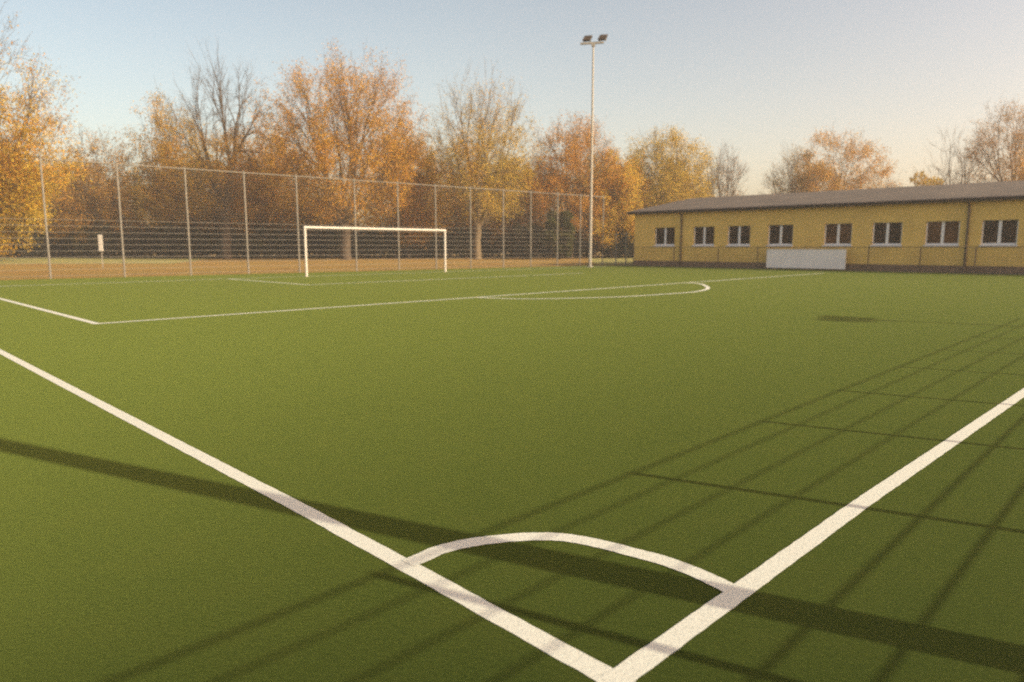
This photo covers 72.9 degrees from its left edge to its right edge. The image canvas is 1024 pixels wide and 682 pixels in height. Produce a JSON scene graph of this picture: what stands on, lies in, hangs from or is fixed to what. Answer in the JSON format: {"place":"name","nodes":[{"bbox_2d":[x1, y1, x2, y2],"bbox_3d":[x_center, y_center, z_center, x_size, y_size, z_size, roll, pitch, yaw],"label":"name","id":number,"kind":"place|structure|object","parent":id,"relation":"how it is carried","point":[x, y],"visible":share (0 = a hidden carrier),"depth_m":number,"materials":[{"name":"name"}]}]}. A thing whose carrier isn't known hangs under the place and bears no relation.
{"place":"outdoors","nodes":[
{"label":"outdoors","id":0,"kind":"place"},
{"bbox_2d":[0,257,211,263],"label":"grass verge","id":1,"kind":"object","parent":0,"point":[98,260],"depth_m":76.71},
{"bbox_2d":[0,145,58,259],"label":"tree","id":2,"kind":"object","parent":1,"relation":"on","point":[32,212],"visible":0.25,"depth_m":73.61,"materials":[{"name":"orange plant"}]},
{"bbox_2d":[0,2,92,234],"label":"broadleaf tree","id":3,"kind":"object","parent":1,"relation":"on","point":[12,167],"visible":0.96,"depth_m":61.09,"materials":[{"name":"orange plant"}]},
{"bbox_2d":[5,155,146,246],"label":"tree","id":4,"kind":"object","parent":1,"relation":"on","point":[56,215],"visible":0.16,"depth_m":95.16,"materials":[{"name":"orange plant"}]},
{"bbox_2d":[45,118,157,257],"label":"tree","id":5,"kind":"object","parent":1,"relation":"on","point":[93,195],"visible":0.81,"depth_m":92.37,"materials":[{"name":"orange plant"}]},
{"bbox_2d":[119,79,217,257],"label":"tree","id":6,"kind":"object","parent":1,"relation":"on","point":[160,121],"visible":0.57,"depth_m":92.88,"materials":[{"name":"brown plant"}]},
{"bbox_2d":[0,252,632,279],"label":"ground","id":7,"kind":"structure","parent":0,"point":[220,264],"depth_m":53.46,"materials":[{"name":"brown soil"}]},
{"bbox_2d":[0,218,47,276],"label":"fence","id":8,"kind":"object","parent":7,"relation":"on","point":[21,247],"visible":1,"depth_m":31.45,"materials":[{"name":"metal"}]},
{"bbox_2d":[98,235,102,267],"bbox_3d":[-29.347,-6.407,49.563,0.300,2.361,0.110,0,8,0],"label":"marker post","id":9,"kind":"object","parent":7,"relation":"on","point":[100,242],"visible":0.95,"depth_m":49.44,"materials":[{"name":"metal"}]},
{"bbox_2d":[140,154,276,257],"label":"tree","id":10,"kind":"object","parent":7,"relation":"on","point":[202,216],"visible":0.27,"depth_m":93.38,"materials":[{"name":"orange plant"}]},
{"bbox_2d":[145,37,286,258],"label":"broadleaf tree","id":11,"kind":"object","parent":7,"relation":"on","point":[232,158],"visible":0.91,"depth_m":84.96,"materials":[{"name":"brown plant"}]},
{"bbox_2d":[206,116,321,257],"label":"tree","id":12,"kind":"object","parent":7,"relation":"on","point":[257,198],"visible":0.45,"depth_m":91.48,"materials":[{"name":"orange plant"}]},
{"bbox_2d":[253,161,354,257],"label":"tree","id":13,"kind":"object","parent":7,"relation":"on","point":[303,219],"visible":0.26,"depth_m":94.70,"materials":[{"name":"orange plant"}]},
{"bbox_2d":[0,220,634,257],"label":"thicket","id":14,"kind":"object","parent":7,"relation":"on","point":[238,247],"visible":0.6,"depth_m":93.00,"materials":[{"name":"brown plant"}]},
{"bbox_2d":[39,157,603,278],"bbox_3d":[-7.079,-7.269,43.976,37.824,5.570,0.129,-6,10,-40],"label":"tall fence","id":15,"kind":"object","parent":7,"relation":"on","point":[245,223],"visible":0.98,"depth_m":39.36,"materials":[{"name":"metal"}]},
{"bbox_2d":[0,165,661,246],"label":"woodland undergrowth","id":16,"kind":"object","parent":7,"relation":"on","point":[364,224],"visible":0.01,"depth_m":105.97,"materials":[{"name":"brown plant"}]},
{"bbox_2d":[238,38,435,259],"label":"broadleaf tree","id":17,"kind":"object","parent":7,"relation":"on","point":[326,143],"visible":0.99,"depth_m":76.08,"materials":[{"name":"orange plant"}]},
{"bbox_2d":[355,126,458,257],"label":"tree","id":18,"kind":"object","parent":7,"relation":"on","point":[405,220],"visible":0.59,"depth_m":90.01,"materials":[{"name":"orange plant"}]},
{"bbox_2d":[415,159,519,256],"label":"tree","id":19,"kind":"object","parent":7,"relation":"on","point":[457,220],"visible":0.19,"depth_m":95.42,"materials":[{"name":"orange plant"}]},
{"bbox_2d":[413,55,549,258],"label":"broadleaf tree","id":20,"kind":"object","parent":7,"relation":"on","point":[483,150],"visible":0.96,"depth_m":81.26,"materials":[{"name":"yellow plant"}]},
{"bbox_2d":[0,265,1023,681],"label":"football pitch","id":21,"kind":"object","parent":7,"relation":"on","point":[742,423],"visible":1,"depth_m":4.55,"materials":[{"name":"green plant"}]},
{"bbox_2d":[0,298,96,323],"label":"penalty area line","id":22,"kind":"object","parent":21,"relation":"on","point":[76,318],"visible":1,"depth_m":15.57,"materials":[{"name":"white paint"}]},
{"bbox_2d":[21,266,604,285],"bbox_3d":[-7.166,-3.691,38.071,0.134,0.001,40.800,8,11,44],"label":"goal line","id":23,"kind":"object","parent":21,"relation":"on","point":[269,277],"visible":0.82,"depth_m":33.43,"materials":[{"name":"white paint"}]},
{"bbox_2d":[0,349,635,681],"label":"touch line","id":24,"kind":"object","parent":21,"relation":"on","point":[577,659],"visible":1,"depth_m":3.30,"materials":[{"name":"white paint"}]},
{"bbox_2d":[303,226,445,276],"bbox_3d":[-7.063,-4.859,37.481,0.118,2.480,9.140,7,11,44],"label":"football goal","id":25,"kind":"object","parent":21,"relation":"on","point":[322,227],"visible":0.96,"depth_m":36.38,"materials":[{"name":"white paint"}]},
{"bbox_2d":[313,273,575,284],"bbox_3d":[-1.977,-3.001,32.982,0.134,0.001,17.050,8,11,44],"label":"goal area line","id":26,"kind":"object","parent":21,"relation":"on","point":[434,279],"visible":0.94,"depth_m":31.37,"materials":[{"name":"white paint"}]},
{"bbox_2d":[94,273,819,323],"bbox_3d":[4.771,-2.074,26.144,0.134,0.001,36.430,8,11,44],"label":"penalty area line","id":27,"kind":"object","parent":21,"relation":"on","point":[398,302],"visible":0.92,"depth_m":17.73,"materials":[{"name":"white paint"}]},
{"bbox_2d":[402,532,738,592],"bbox_3d":[0.266,1.021,3.311,1.527,0.001,0.494,1,8,10],"label":"corner arc","id":28,"kind":"object","parent":21,"relation":"on","point":[706,577],"visible":1,"depth_m":3.37,"materials":[{"name":"white paint"}]},
{"bbox_2d":[580,34,607,266],"bbox_3d":[5.801,-13.510,50.029,1.935,16.312,0.434,2,8,12],"label":"floodlight mast","id":29,"kind":"object","parent":21,"relation":"on","point":[601,39],"visible":0.95,"depth_m":49.78,"materials":[{"name":"metal"}]},
{"bbox_2d":[478,283,709,298],"bbox_3d":[4.302,-1.693,23.328,3.411,0.001,11.965,7,11,44],"label":"penalty arc","id":30,"kind":"object","parent":21,"relation":"on","point":[707,287],"visible":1,"depth_m":20.59,"materials":[{"name":"white paint"}]},
{"bbox_2d":[595,388,1023,681],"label":"goal line","id":31,"kind":"object","parent":21,"relation":"on","point":[646,658],"visible":1,"depth_m":3.16,"materials":[{"name":"white paint"}]},
{"bbox_2d":[633,247,1023,273],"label":"barrier fence","id":32,"kind":"object","parent":21,"relation":"on","point":[673,265],"visible":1,"depth_m":41.79,"materials":[{"name":"grey metal"}]},
{"bbox_2d":[766,249,846,268],"bbox_3d":[18.824,-5.288,44.604,5.090,1.235,0.060,8,11,44],"label":"perimeter board","id":33,"kind":"object","parent":32,"relation":"attached to","point":[811,258],"visible":1,"depth_m":44.47,"materials":[{"name":"white plastic"}]},
{"bbox_2d":[469,154,559,252],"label":"tree","id":34,"kind":"object","parent":7,"relation":"on","point":[522,219],"visible":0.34,"depth_m":93.64,"materials":[{"name":"orange plant"}]},
{"bbox_2d":[508,223,548,258],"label":"evergreen shrub","id":35,"kind":"object","parent":7,"relation":"on","point":[535,228],"visible":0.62,"depth_m":83.91,"materials":[{"name":"green plant"}]},
{"bbox_2d":[536,210,575,259],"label":"evergreen shrub","id":36,"kind":"object","parent":7,"relation":"on","point":[565,237],"visible":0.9,"depth_m":82.49,"materials":[{"name":"brown plant"}]},
{"bbox_2d":[509,110,637,257],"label":"broadleaf tree","id":37,"kind":"object","parent":7,"relation":"on","point":[562,184],"visible":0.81,"depth_m":87.22,"materials":[{"name":"orange plant"}]},
{"bbox_2d":[603,233,631,264],"bbox_3d":[8.794,-7.477,56.379,2.698,2.650,1.168,2,8,16],"label":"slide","id":38,"kind":"object","parent":7,"relation":"on","point":[618,247],"visible":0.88,"depth_m":56.53,"materials":[{"name":"metal"}]},
{"bbox_2d":[697,139,753,196],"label":"broadleaf tree","id":39,"kind":"object","parent":7,"relation":"on","point":[729,178],"visible":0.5,"depth_m":92.08,"materials":[{"name":"brown plant"}]},
{"bbox_2d":[757,137,837,194],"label":"broadleaf tree","id":40,"kind":"object","parent":7,"relation":"on","point":[790,177],"visible":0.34,"depth_m":95.29,"materials":[{"name":"brown plant"}]},
{"bbox_2d":[619,265,1023,274],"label":"kerb","id":41,"kind":"structure","parent":7,"relation":"on","point":[834,269],"depth_m":43.31,"materials":[{"name":"concrete"}]},
{"bbox_2d":[626,180,1023,273],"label":"clubhouse","id":42,"kind":"structure","parent":7,"relation":"on","point":[987,218],"depth_m":43.41,"materials":[{"name":"yellow brick"}]},
{"bbox_2d":[653,227,674,246],"bbox_3d":[11.560,-7.863,52.417,1.870,1.440,0.270,8,11,44],"label":"window","id":43,"kind":"structure","parent":42,"relation":"in","point":[665,236],"depth_m":52.47,"materials":[{"name":"black glass"}]},
{"bbox_2d":[692,226,714,246],"bbox_3d":[13.885,-7.556,50.152,1.790,1.440,0.270,8,11,44],"label":"window","id":44,"kind":"structure","parent":42,"relation":"in","point":[703,236],"depth_m":50.21,"materials":[{"name":"black glass"}]},
{"bbox_2d":[726,225,750,246],"bbox_3d":[15.803,-7.303,48.283,1.790,1.440,0.270,8,11,44],"label":"window","id":45,"kind":"structure","parent":42,"relation":"in","point":[738,236],"depth_m":48.35,"materials":[{"name":"black glass"}]},
{"bbox_2d":[766,224,792,246],"bbox_3d":[17.904,-7.026,46.237,1.820,1.440,0.270,8,11,44],"label":"window","id":46,"kind":"structure","parent":42,"relation":"in","point":[779,235],"depth_m":46.28,"materials":[{"name":"black glass"}]},
{"bbox_2d":[822,223,851,246],"bbox_3d":[20.531,-6.679,43.677,1.790,1.440,0.270,8,11,44],"label":"window","id":47,"kind":"structure","parent":42,"relation":"in","point":[838,234],"depth_m":43.72,"materials":[{"name":"brown glass"}]},
{"bbox_2d":[870,222,902,246],"bbox_3d":[22.555,-6.412,41.709,1.750,1.440,0.270,8,11,44],"label":"window","id":48,"kind":"structure","parent":42,"relation":"in","point":[884,233],"depth_m":41.76,"materials":[{"name":"black glass"}]},
{"bbox_2d":[923,221,959,245],"bbox_3d":[24.632,-6.137,39.683,1.810,1.440,0.270,8,11,44],"label":"window","id":49,"kind":"structure","parent":42,"relation":"in","point":[938,233],"depth_m":39.73,"materials":[{"name":"brown glass"}]},
{"bbox_2d":[979,219,1018,245],"bbox_3d":[26.572,-5.881,37.794,1.770,1.440,0.270,8,11,44],"label":"window","id":50,"kind":"structure","parent":42,"relation":"in","point":[994,232],"depth_m":37.84,"materials":[{"name":"black glass"}]},
{"bbox_2d":[784,121,906,192],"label":"broadleaf tree","id":51,"kind":"object","parent":7,"relation":"on","point":[836,176],"visible":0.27,"depth_m":93.90,"materials":[{"name":"orange plant"}]},
{"bbox_2d":[873,170,902,187],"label":"tree","id":52,"kind":"object","parent":7,"relation":"on","point":[889,180],"visible":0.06,"depth_m":117.03,"materials":[{"name":"brown plant"}]},
{"bbox_2d":[909,171,944,185],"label":"tree","id":53,"kind":"object","parent":7,"relation":"on","point":[931,181],"visible":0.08,"depth_m":89.24,"materials":[{"name":"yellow plant"}]},
{"bbox_2d":[911,124,1013,185],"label":"broadleaf tree","id":54,"kind":"object","parent":7,"relation":"on","point":[962,178],"visible":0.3,"depth_m":94.73,"materials":[{"name":"brown plant"}]},
{"bbox_2d":[958,91,1023,182],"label":"broadleaf tree","id":55,"kind":"object","parent":7,"relation":"on","point":[1015,137],"visible":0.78,"depth_m":91.47,"materials":[{"name":"orange plant"}]},
{"bbox_2d":[1007,147,1023,180],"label":"tree","id":56,"kind":"object","parent":7,"relation":"on","point":[1019,173],"visible":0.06,"depth_m":82.25,"materials":[{"name":"orange plant"}]},
{"bbox_2d":[0,0,1023,251],"label":"sky","id":57,"kind":"structure","parent":0,"point":[756,76],"materials":[{"name":"blue"}]},
{"bbox_2d":[587,258,632,263],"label":"grass strip","id":58,"kind":"object","parent":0,"point":[612,260],"depth_m":76.81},
{"bbox_2d":[569,141,657,257],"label":"tree","id":59,"kind":"object","parent":58,"relation":"on","point":[622,207],"visible":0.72,"depth_m":88.16,"materials":[{"name":"orange plant"}]},
{"bbox_2d":[619,122,724,240],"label":"broadleaf tree","id":60,"kind":"object","parent":58,"relation":"on","point":[675,183],"visible":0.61,"depth_m":90.12,"materials":[{"name":"yellow plant"}]}
]}

